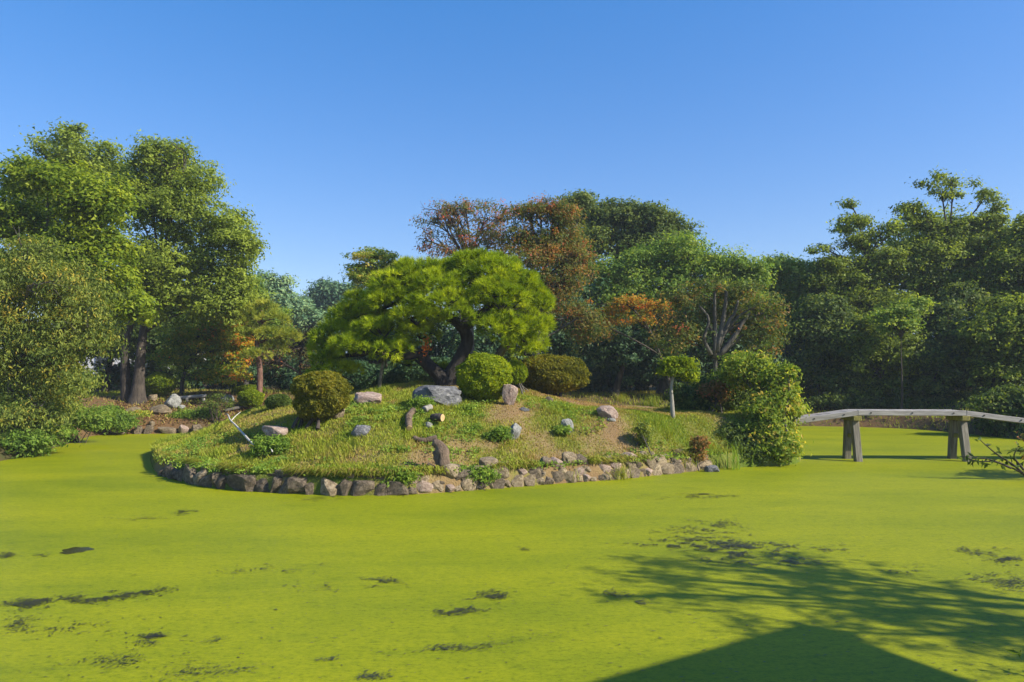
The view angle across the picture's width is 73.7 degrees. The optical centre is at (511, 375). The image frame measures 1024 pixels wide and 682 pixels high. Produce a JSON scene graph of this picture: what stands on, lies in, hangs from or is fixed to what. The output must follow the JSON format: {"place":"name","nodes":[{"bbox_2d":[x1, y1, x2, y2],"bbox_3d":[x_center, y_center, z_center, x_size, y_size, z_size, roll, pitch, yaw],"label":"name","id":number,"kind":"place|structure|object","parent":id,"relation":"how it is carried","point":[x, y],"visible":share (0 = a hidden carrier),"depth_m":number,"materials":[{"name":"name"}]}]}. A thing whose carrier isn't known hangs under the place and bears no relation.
{"place":"outdoors","nodes":[
{"label":"outdoors","id":0,"kind":"place"},
{"bbox_2d":[150,384,800,494],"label":"island","id":1,"kind":"structure","parent":0,"point":[596,471],"depth_m":17.32,"materials":[{"name":"plant"}]},
{"bbox_2d":[248,432,297,458],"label":"leafy weed","id":2,"kind":"object","parent":1,"relation":"on","point":[265,445],"visible":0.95,"depth_m":16.10,"materials":[{"name":"green plant"}]},
{"bbox_2d":[262,425,287,436],"bbox_3d":[-5.902,1.439,17.076,0.500,0.392,0.702,0,0,-43],"label":"rock","id":3,"kind":"object","parent":1,"relation":"on","point":[271,430],"visible":0.69,"depth_m":16.87,"materials":[{"name":"stone"}]},
{"bbox_2d":[263,393,291,408],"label":"clipped bush","id":4,"kind":"object","parent":1,"relation":"on","point":[277,400],"visible":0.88,"depth_m":19.78,"materials":[{"name":"green plant"}]},
{"bbox_2d":[288,370,353,429],"bbox_3d":[-4.845,0.600,17.250,1.593,1.513,1.266,0,0,0],"label":"clipped bush","id":5,"kind":"object","parent":1,"relation":"on","point":[321,395],"visible":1,"depth_m":16.89,"materials":[{"name":"green plant"}]},
{"bbox_2d":[351,425,370,436],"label":"rock","id":6,"kind":"object","parent":1,"relation":"on","point":[363,430],"visible":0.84,"depth_m":16.31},
{"bbox_2d":[354,392,381,404],"bbox_3d":[-3.997,0.654,18.784,0.847,0.435,0.519,0,0,2],"label":"rock","id":7,"kind":"object","parent":1,"relation":"on","point":[364,397],"visible":0.72,"depth_m":18.60,"materials":[{"name":"stone"}]},
{"bbox_2d":[330,360,409,390],"bbox_3d":[-6.037,0.635,27.041,4.076,2.536,1.947,0,0,0],"label":"clipped hedge","id":8,"kind":"object","parent":1,"relation":"on","point":[370,378],"visible":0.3,"depth_m":26.40,"materials":[{"name":"green plant"}]},
{"bbox_2d":[376,461,422,487],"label":"leafy weed","id":9,"kind":"object","parent":1,"relation":"on","point":[406,478],"visible":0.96,"depth_m":14.37,"materials":[{"name":"green plant"}]},
{"bbox_2d":[405,407,415,430],"bbox_3d":[-2.534,1.068,16.973,0.242,0.533,0.923,0,0,0],"label":"log","id":10,"kind":"object","parent":1,"relation":"on","point":[409,416],"visible":1,"depth_m":16.79,"materials":[{"name":"brown wood"}]},
{"bbox_2d":[393,357,451,382],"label":"clipped hedge","id":11,"kind":"object","parent":1,"relation":"on","point":[418,372],"visible":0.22,"depth_m":25.96,"materials":[{"name":"green plant"}]},
{"bbox_2d":[406,394,439,409],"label":"leafy weed","id":12,"kind":"object","parent":1,"relation":"on","point":[420,401],"visible":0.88,"depth_m":17.61,"materials":[{"name":"green plant"}]},
{"bbox_2d":[413,435,436,442],"bbox_3d":[-2.076,1.501,16.275,0.586,0.182,0.195,0,0,-10],"label":"log","id":13,"kind":"object","parent":1,"relation":"on","point":[426,439],"visible":0.94,"depth_m":16.22,"materials":[{"name":"brown wood"}]},
{"bbox_2d":[303,245,556,385],"bbox_3d":[-2.559,-1.903,21.490,7.971,4.691,4.738,0,0,0],"label":"pine tree","id":14,"kind":"object","parent":1,"relation":"on","point":[409,298],"visible":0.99,"depth_m":20.39,"materials":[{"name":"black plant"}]},
{"bbox_2d":[158,447,705,479],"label":"edge grass","id":15,"kind":"structure","parent":1,"relation":"on","point":[424,469],"depth_m":14.78,"materials":[{"name":"green plant"}]},
{"bbox_2d":[157,449,711,495],"bbox_3d":[-1.695,2.240,16.209,14.434,0.872,3.847,0,0,-4],"label":"stone edging","id":16,"kind":"object","parent":1,"relation":"on","point":[241,481],"visible":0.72,"depth_m":15.22,"materials":[{"name":"stone"}]},
{"bbox_2d":[412,385,461,405],"bbox_3d":[-2.016,0.554,18.317,1.356,0.604,0.949,2,0,0],"label":"rock","id":17,"kind":"object","parent":1,"relation":"on","point":[450,395],"visible":0.84,"depth_m":18.03,"materials":[{"name":"stone"}]},
{"bbox_2d":[430,413,444,421],"bbox_3d":[-1.875,1.038,17.108,0.358,0.211,0.206,0,0,33],"label":"log","id":18,"kind":"object","parent":1,"relation":"on","point":[439,417],"visible":0.98,"depth_m":17.03,"materials":[{"name":"brown wood"}]},
{"bbox_2d":[427,439,449,474],"bbox_3d":[-1.579,1.804,14.989,0.521,0.828,0.387,0,0,20],"label":"rock","id":19,"kind":"object","parent":1,"relation":"on","point":[441,457],"visible":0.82,"depth_m":14.89,"materials":[{"name":"grey stone"}]},
{"bbox_2d":[150,380,754,476],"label":"grass","id":20,"kind":"structure","parent":1,"relation":"on","point":[215,429],"depth_m":17.70,"materials":[{"name":"green plant"}]},
{"bbox_2d":[455,351,515,400],"bbox_3d":[-0.758,0.059,19.097,1.755,1.518,1.555,0,0,0],"label":"clipped bush","id":21,"kind":"object","parent":1,"relation":"on","point":[482,375],"visible":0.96,"depth_m":18.60,"materials":[{"name":"green plant"}]},
{"bbox_2d":[465,464,507,490],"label":"leafy weed","id":22,"kind":"object","parent":1,"relation":"on","point":[494,476],"visible":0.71,"depth_m":14.98,"materials":[{"name":"green plant"}]},
{"bbox_2d":[482,425,514,443],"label":"leafy weed","id":23,"kind":"object","parent":1,"relation":"on","point":[500,432],"visible":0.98,"depth_m":16.86,"materials":[{"name":"green plant"}]},
{"bbox_2d":[502,384,517,404],"bbox_3d":[-0.048,0.555,18.657,0.429,0.664,0.237,0,0,8],"label":"rock","id":24,"kind":"object","parent":1,"relation":"on","point":[509,393],"visible":0.96,"depth_m":18.57,"materials":[{"name":"stone"}]},
{"bbox_2d":[508,423,521,439],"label":"rock","id":25,"kind":"object","parent":1,"relation":"on","point":[516,430],"visible":0.76,"depth_m":17.14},
{"bbox_2d":[510,359,528,393],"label":"clipped bush","id":26,"kind":"object","parent":1,"relation":"on","point":[519,374],"visible":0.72,"depth_m":20.37,"materials":[{"name":"green plant"}]},
{"bbox_2d":[522,353,591,396],"bbox_3d":[1.354,0.041,22.628,2.577,1.659,1.818,0,0,0],"label":"clipped hedge","id":27,"kind":"object","parent":1,"relation":"on","point":[549,374],"visible":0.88,"depth_m":22.05,"materials":[{"name":"green plant"}]},
{"bbox_2d":[553,424,572,434],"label":"leafy weed","id":28,"kind":"object","parent":1,"relation":"on","point":[562,429],"visible":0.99,"depth_m":17.65,"materials":[{"name":"green plant"}]},
{"bbox_2d":[596,405,617,418],"bbox_3d":[2.596,1.007,18.696,0.569,0.395,0.377,0,0,23],"label":"rock","id":29,"kind":"object","parent":1,"relation":"on","point":[607,411],"visible":0.91,"depth_m":18.61,"materials":[{"name":"stone"}]},
{"bbox_2d":[606,461,635,480],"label":"grass tuft","id":30,"kind":"object","parent":1,"relation":"on","point":[617,473],"visible":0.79,"depth_m":16.46,"materials":[{"name":"green plant"}]},
{"bbox_2d":[631,421,655,455],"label":"bank shrub","id":31,"kind":"object","parent":1,"relation":"on","point":[641,429],"visible":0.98,"depth_m":17.77,"materials":[{"name":"green plant"}]},
{"bbox_2d":[655,353,700,417],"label":"topiary tree","id":32,"kind":"object","parent":1,"relation":"on","point":[676,366],"visible":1,"depth_m":19.47,"materials":[{"name":"green plant"}]},
{"bbox_2d":[688,434,715,470],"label":"red shrub","id":33,"kind":"object","parent":1,"relation":"on","point":[700,443],"visible":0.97,"depth_m":17.92,"materials":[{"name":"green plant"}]},
{"bbox_2d":[659,366,755,412],"bbox_3d":[6.582,0.546,21.969,3.256,1.983,2.281,0,0,-23],"label":"bank shrub","id":34,"kind":"object","parent":1,"relation":"on","point":[687,398],"visible":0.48,"depth_m":21.71,"materials":[{"name":"green plant"}]},
{"bbox_2d":[693,377,733,412],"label":"red shrub","id":35,"kind":"object","parent":1,"relation":"on","point":[712,389],"visible":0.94,"depth_m":21.29,"materials":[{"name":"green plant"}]},
{"bbox_2d":[713,419,770,464],"bbox_3d":[6.492,1.894,19.410,1.840,1.336,1.513,0,0,27],"label":"bank shrub","id":36,"kind":"object","parent":1,"relation":"on","point":[734,430],"visible":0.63,"depth_m":19.16,"materials":[{"name":"green plant"}]},
{"bbox_2d":[711,348,813,465],"bbox_3d":[7.160,0.914,20.009,2.612,3.569,3.445,0,0,-38],"label":"bank shrub","id":37,"kind":"object","parent":1,"relation":"on","point":[774,406],"visible":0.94,"depth_m":19.59,"materials":[{"name":"green plant"}]},
{"bbox_2d":[0,426,1023,681],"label":"pond water","id":38,"kind":"structure","parent":0,"point":[96,492],"depth_m":8.59,"materials":[{"name":"liquid"}]},
{"bbox_2d":[60,547,93,553],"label":"open water","id":39,"kind":"structure","parent":38,"relation":"on","point":[73,550],"depth_m":9.81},
{"bbox_2d":[0,468,1023,681],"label":"pond debris","id":40,"kind":"object","parent":38,"relation":"on","point":[31,604],"visible":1,"depth_m":7.81,"materials":[{"name":"plant"}]},
{"bbox_2d":[712,438,756,470],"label":"reed clump","id":41,"kind":"object","parent":38,"relation":"in","point":[733,457],"visible":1,"depth_m":18.20,"materials":[{"name":"green plant"}]},
{"bbox_2d":[787,409,1023,461],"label":"footbridge","id":42,"kind":"object","parent":38,"relation":"in","point":[957,419],"visible":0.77,"depth_m":20.01,"materials":[{"name":"grey wood"}]},
{"bbox_2d":[0,383,1023,460],"bbox_3d":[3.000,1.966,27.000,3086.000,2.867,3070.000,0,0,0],"label":"ground","id":43,"kind":"structure","parent":0,"point":[904,424],"depth_m":32.55,"materials":[{"name":"plant"}]},
{"bbox_2d":[0,397,80,457],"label":"bank shrub","id":44,"kind":"object","parent":43,"relation":"on","point":[36,441],"visible":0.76,"depth_m":21.03,"materials":[{"name":"green plant"}]},
{"bbox_2d":[0,364,93,435],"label":"bank shrub","id":45,"kind":"object","parent":43,"relation":"on","point":[85,393],"visible":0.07,"depth_m":24.33,"materials":[{"name":"green plant"}]},
{"bbox_2d":[0,226,143,439],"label":"overhanging tree","id":46,"kind":"object","parent":43,"relation":"on","point":[26,337],"visible":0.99,"depth_m":21.46,"materials":[{"name":"green plant"}]},
{"bbox_2d":[0,116,144,369],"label":"tall tree","id":47,"kind":"object","parent":43,"relation":"on","point":[69,139],"visible":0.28,"depth_m":35.27,"materials":[{"name":"green plant"}]},
{"bbox_2d":[0,146,174,379],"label":"maple tree","id":48,"kind":"object","parent":43,"relation":"on","point":[83,199],"visible":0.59,"depth_m":25.79,"materials":[{"name":"green plant"}]},
{"bbox_2d":[59,394,119,442],"bbox_3d":[-16.529,1.705,25.682,3.683,2.395,2.037,0,0,0],"label":"bank shrub","id":49,"kind":"object","parent":43,"relation":"on","point":[91,419],"visible":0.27,"depth_m":25.33,"materials":[{"name":"green plant"}]},
{"bbox_2d":[82,401,145,434],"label":"bank shrub","id":50,"kind":"object","parent":43,"relation":"on","point":[124,420],"visible":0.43,"depth_m":28.77,"materials":[{"name":"green plant"}]},
{"bbox_2d":[33,303,203,391],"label":"shade tree","id":51,"kind":"object","parent":43,"relation":"on","point":[152,340],"visible":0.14,"depth_m":38.27,"materials":[{"name":"green plant"}]},
{"bbox_2d":[90,362,177,389],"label":"undergrowth shrub","id":52,"kind":"object","parent":43,"relation":"on","point":[114,374],"visible":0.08,"depth_m":39.37,"materials":[{"name":"green plant"}]},
{"bbox_2d":[124,408,153,417],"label":"bank shrub","id":53,"kind":"object","parent":43,"relation":"on","point":[143,413],"visible":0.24,"depth_m":30.86,"materials":[{"name":"green plant"}]},
{"bbox_2d":[74,352,205,373],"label":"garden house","id":54,"kind":"structure","parent":43,"relation":"on","point":[94,361],"depth_m":52.00,"materials":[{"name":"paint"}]},
{"bbox_2d":[107,421,202,433],"bbox_3d":[-13.898,2.309,30.017,7.005,0.695,0.778,0,0,-10],"label":"stone edging","id":55,"kind":"object","parent":43,"relation":"on","point":[149,429],"visible":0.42,"depth_m":29.53,"materials":[{"name":"stone"}]},
{"bbox_2d":[149,404,171,414],"bbox_3d":[-16.220,1.591,31.561,0.983,0.551,0.643,0,0,17],"label":"rock","id":56,"kind":"object","parent":43,"relation":"on","point":[162,409],"visible":0.82,"depth_m":31.35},
{"bbox_2d":[145,372,177,395],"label":"round bush","id":57,"kind":"object","parent":43,"relation":"on","point":[160,384],"visible":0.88,"depth_m":33.72,"materials":[{"name":"green plant"}]},
{"bbox_2d":[164,394,181,408],"bbox_3d":[-16.058,1.254,32.334,0.769,0.818,0.575,0,0,-22],"label":"rock","id":58,"kind":"object","parent":43,"relation":"on","point":[174,400],"visible":0.83,"depth_m":32.15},
{"bbox_2d":[85,129,279,403],"bbox_3d":[-16.497,-5.102,32.916,10.050,13.313,5.986,0,0,0],"label":"camphor tree","id":59,"kind":"object","parent":43,"relation":"on","point":[173,180],"visible":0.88,"depth_m":32.45,"materials":[{"name":"green plant"}]},
{"bbox_2d":[180,394,206,400],"bbox_3d":[-15.703,1.126,33.539,1.342,0.466,0.365,0,0,0],"label":"log rail","id":60,"kind":"object","parent":43,"relation":"on","point":[188,397],"visible":0.71,"depth_m":33.48,"materials":[{"name":"grey wood"}]},
{"bbox_2d":[165,404,224,422],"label":"bank shrub","id":61,"kind":"object","parent":43,"relation":"on","point":[198,413],"visible":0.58,"depth_m":30.69,"materials":[{"name":"green plant"}]},
{"bbox_2d":[146,312,265,394],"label":"understorey maple","id":62,"kind":"object","parent":43,"relation":"on","point":[202,340],"visible":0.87,"depth_m":34.52,"materials":[{"name":"green plant"}]},
{"bbox_2d":[167,353,253,390],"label":"undergrowth shrub","id":63,"kind":"object","parent":43,"relation":"on","point":[194,385],"visible":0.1,"depth_m":42.81,"materials":[{"name":"green plant"}]},
{"bbox_2d":[131,265,297,384],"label":"hazel tree","id":64,"kind":"object","parent":43,"relation":"on","point":[274,319],"visible":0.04,"depth_m":41.88,"materials":[{"name":"green plant"}]},
{"bbox_2d":[197,392,234,422],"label":"twiggy shrub","id":65,"kind":"object","parent":43,"relation":"on","point":[214,405],"visible":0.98,"depth_m":30.32,"materials":[{"name":"green plant"}]},
{"bbox_2d":[221,356,267,388],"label":"undergrowth shrub","id":66,"kind":"object","parent":43,"relation":"on","point":[253,368],"visible":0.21,"depth_m":45.14,"materials":[{"name":"green plant"}]},
{"bbox_2d":[231,384,265,394],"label":"clipped bush","id":67,"kind":"object","parent":43,"relation":"on","point":[236,389],"visible":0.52,"depth_m":34.98,"materials":[{"name":"green plant"}]},
{"bbox_2d":[237,389,264,408],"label":"clipped bush","id":68,"kind":"object","parent":43,"relation":"on","point":[250,398],"visible":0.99,"depth_m":32.32,"materials":[{"name":"green plant"}]},
{"bbox_2d":[224,298,304,406],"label":"pine tree","id":69,"kind":"object","parent":43,"relation":"on","point":[257,330],"visible":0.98,"depth_m":32.76,"materials":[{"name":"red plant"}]},
{"bbox_2d":[255,353,309,389],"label":"undergrowth shrub","id":70,"kind":"object","parent":43,"relation":"on","point":[284,380],"visible":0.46,"depth_m":42.09,"materials":[{"name":"green plant"}]},
{"bbox_2d":[252,313,323,377],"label":"reddish tree","id":71,"kind":"object","parent":43,"relation":"on","point":[300,347],"visible":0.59,"depth_m":35.85,"materials":[{"name":"green plant"}]},
{"bbox_2d":[256,268,335,338],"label":"evergreen tree","id":72,"kind":"object","parent":43,"relation":"on","point":[284,296],"visible":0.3,"depth_m":63.01,"materials":[{"name":"green plant"}]},
{"bbox_2d":[303,276,366,345],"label":"evergreen tree","id":73,"kind":"object","parent":43,"relation":"on","point":[325,293],"visible":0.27,"depth_m":82.39,"materials":[{"name":"green plant"}]},
{"bbox_2d":[338,246,399,290],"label":"persimmon tree","id":74,"kind":"object","parent":43,"relation":"on","point":[359,274],"visible":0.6,"depth_m":34.77,"materials":[{"name":"green plant"}]},
{"bbox_2d":[112,382,732,475],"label":"leaf litter","id":75,"kind":"object","parent":43,"relation":"on","point":[166,418],"visible":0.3,"depth_m":30.33,"materials":[{"name":"plant"}]},
{"bbox_2d":[311,274,612,378],"bbox_3d":[-2.614,-2.278,38.018,17.675,6.949,5.828,0,0,0],"label":"holly tree","id":76,"kind":"object","parent":43,"relation":"on","point":[450,341],"visible":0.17,"depth_m":37.23,"materials":[{"name":"green plant"}]},
{"bbox_2d":[408,194,522,353],"bbox_3d":[-2.003,-3.589,33.940,6.433,11.005,3.222,0,0,0],"label":"cherry tree","id":77,"kind":"object","parent":43,"relation":"on","point":[444,212],"visible":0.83,"depth_m":33.83,"materials":[{"name":"brown plant"}]},
{"bbox_2d":[0,387,1023,451],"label":"bank grass","id":78,"kind":"structure","parent":43,"relation":"on","point":[176,391],"depth_m":35.49,"materials":[{"name":"green plant"}]},
{"bbox_2d":[481,191,618,355],"bbox_3d":[1.841,-3.235,31.929,6.758,10.894,3.907,0,0,0],"label":"cherry tree","id":79,"kind":"object","parent":43,"relation":"on","point":[554,241],"visible":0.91,"depth_m":31.65,"materials":[{"name":"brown plant"}]},
{"bbox_2d":[474,241,632,356],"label":"oak tree","id":80,"kind":"object","parent":43,"relation":"on","point":[552,268],"visible":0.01,"depth_m":44.21,"materials":[{"name":"green plant"}]},
{"bbox_2d":[572,357,634,393],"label":"undergrowth shrub","id":81,"kind":"object","parent":43,"relation":"on","point":[604,382],"visible":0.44,"depth_m":39.33,"materials":[{"name":"green plant"}]},
{"bbox_2d":[611,391,635,401],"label":"grass tuft","id":82,"kind":"object","parent":43,"relation":"on","point":[621,398],"visible":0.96,"depth_m":36.13,"materials":[{"name":"green plant"}]},
{"bbox_2d":[579,291,681,405],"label":"maple tree","id":83,"kind":"object","parent":43,"relation":"on","point":[626,302],"visible":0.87,"depth_m":33.93,"materials":[{"name":"orange plant"}]},
{"bbox_2d":[556,188,706,389],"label":"camphor tree","id":84,"kind":"object","parent":43,"relation":"on","point":[611,223],"visible":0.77,"depth_m":45.10,"materials":[{"name":"green plant"}]},
{"bbox_2d":[620,354,677,391],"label":"undergrowth shrub","id":85,"kind":"object","parent":43,"relation":"on","point":[641,386],"visible":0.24,"depth_m":41.75,"materials":[{"name":"green plant"}]},
{"bbox_2d":[640,394,662,406],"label":"grass tuft","id":86,"kind":"object","parent":43,"relation":"on","point":[653,402],"visible":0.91,"depth_m":35.16,"materials":[{"name":"green plant"}]},
{"bbox_2d":[541,294,795,397],"bbox_3d":[8.067,-1.529,36.983,13.955,5.946,5.569,0,0,0],"label":"holly tree","id":87,"kind":"object","parent":43,"relation":"on","point":[634,354],"visible":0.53,"depth_m":36.29,"materials":[{"name":"green plant"}]},
{"bbox_2d":[650,358,710,386],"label":"undergrowth shrub","id":88,"kind":"object","parent":43,"relation":"on","point":[677,379],"visible":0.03,"depth_m":41.14,"materials":[{"name":"green plant"}]},
{"bbox_2d":[580,226,781,393],"bbox_3d":[9.426,-3.552,38.944,11.871,9.707,5.326,0,0,0],"label":"oak tree","id":89,"kind":"object","parent":43,"relation":"on","point":[649,270],"visible":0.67,"depth_m":38.17,"materials":[{"name":"green plant"}]},
{"bbox_2d":[639,273,801,370],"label":"plum tree","id":90,"kind":"object","parent":43,"relation":"on","point":[710,314],"visible":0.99,"depth_m":30.88,"materials":[{"name":"green plant"}]},
{"bbox_2d":[744,251,831,352],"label":"elm tree","id":91,"kind":"object","parent":43,"relation":"on","point":[789,275],"visible":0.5,"depth_m":41.24,"materials":[{"name":"green plant"}]},
{"bbox_2d":[778,343,814,390],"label":"undergrowth shrub","id":92,"kind":"object","parent":43,"relation":"on","point":[793,352],"visible":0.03,"depth_m":41.35,"materials":[{"name":"green plant"}]},
{"bbox_2d":[777,285,885,395],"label":"evergreen tree","id":93,"kind":"object","parent":43,"relation":"on","point":[820,365],"visible":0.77,"depth_m":36.17,"materials":[{"name":"green plant"}]},
{"bbox_2d":[801,391,904,411],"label":"bank shrub","id":94,"kind":"object","parent":43,"relation":"on","point":[845,401],"visible":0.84,"depth_m":34.97,"materials":[{"name":"green plant"}]},
{"bbox_2d":[781,235,932,347],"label":"elm tree","id":95,"kind":"object","parent":43,"relation":"on","point":[851,257],"visible":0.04,"depth_m":46.39,"materials":[{"name":"green plant"}]},
{"bbox_2d":[798,196,925,331],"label":"crape tree","id":96,"kind":"object","parent":43,"relation":"on","point":[861,288],"visible":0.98,"depth_m":39.63,"materials":[{"name":"green plant"}]},
{"bbox_2d":[830,285,943,400],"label":"evergreen tree","id":97,"kind":"object","parent":43,"relation":"on","point":[882,357],"visible":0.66,"depth_m":34.89,"materials":[{"name":"green plant"}]},
{"bbox_2d":[859,292,939,408],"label":"camellia tree","id":98,"kind":"object","parent":43,"relation":"on","point":[898,320],"visible":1,"depth_m":33.08,"materials":[{"name":"green plant"}]},
{"bbox_2d":[879,391,974,408],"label":"bank shrub","id":99,"kind":"object","parent":43,"relation":"on","point":[926,402],"visible":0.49,"depth_m":34.13,"materials":[{"name":"green plant"}]},
{"bbox_2d":[861,194,1014,317],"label":"elm tree","id":100,"kind":"object","parent":43,"relation":"on","point":[939,215],"visible":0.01,"depth_m":46.08,"materials":[{"name":"green plant"}]},
{"bbox_2d":[878,162,1019,391],"bbox_3d":[25.868,-5.622,40.405,8.738,13.580,5.293,0,0,0],"label":"walnut tree","id":101,"kind":"object","parent":43,"relation":"on","point":[957,246],"visible":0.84,"depth_m":39.61,"materials":[{"name":"green plant"}]},
{"bbox_2d":[899,277,1000,399],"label":"evergreen tree","id":102,"kind":"object","parent":43,"relation":"on","point":[943,372],"visible":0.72,"depth_m":34.52,"materials":[{"name":"green plant"}]},
{"bbox_2d":[950,292,1023,403],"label":"evergreen tree","id":103,"kind":"object","parent":43,"relation":"on","point":[993,338],"visible":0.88,"depth_m":32.62,"materials":[{"name":"green plant"}]},
{"bbox_2d":[957,379,1023,437],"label":"bank shrub","id":104,"kind":"object","parent":43,"relation":"on","point":[1007,400],"visible":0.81,"depth_m":28.07,"materials":[{"name":"green plant"}]},
{"bbox_2d":[957,431,1023,475],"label":"branchy shrub","id":105,"kind":"object","parent":43,"relation":"on","point":[1018,464],"visible":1,"depth_m":16.42,"materials":[{"name":"green plant"}]},
{"bbox_2d":[966,210,1023,363],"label":"chestnut tree","id":106,"kind":"object","parent":43,"relation":"on","point":[1006,276],"visible":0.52,"depth_m":37.52,"materials":[{"name":"green plant"}]},
{"bbox_2d":[0,0,1023,348],"label":"sky","id":107,"kind":"structure","parent":0,"point":[335,120],"materials":[{"name":"blue"}]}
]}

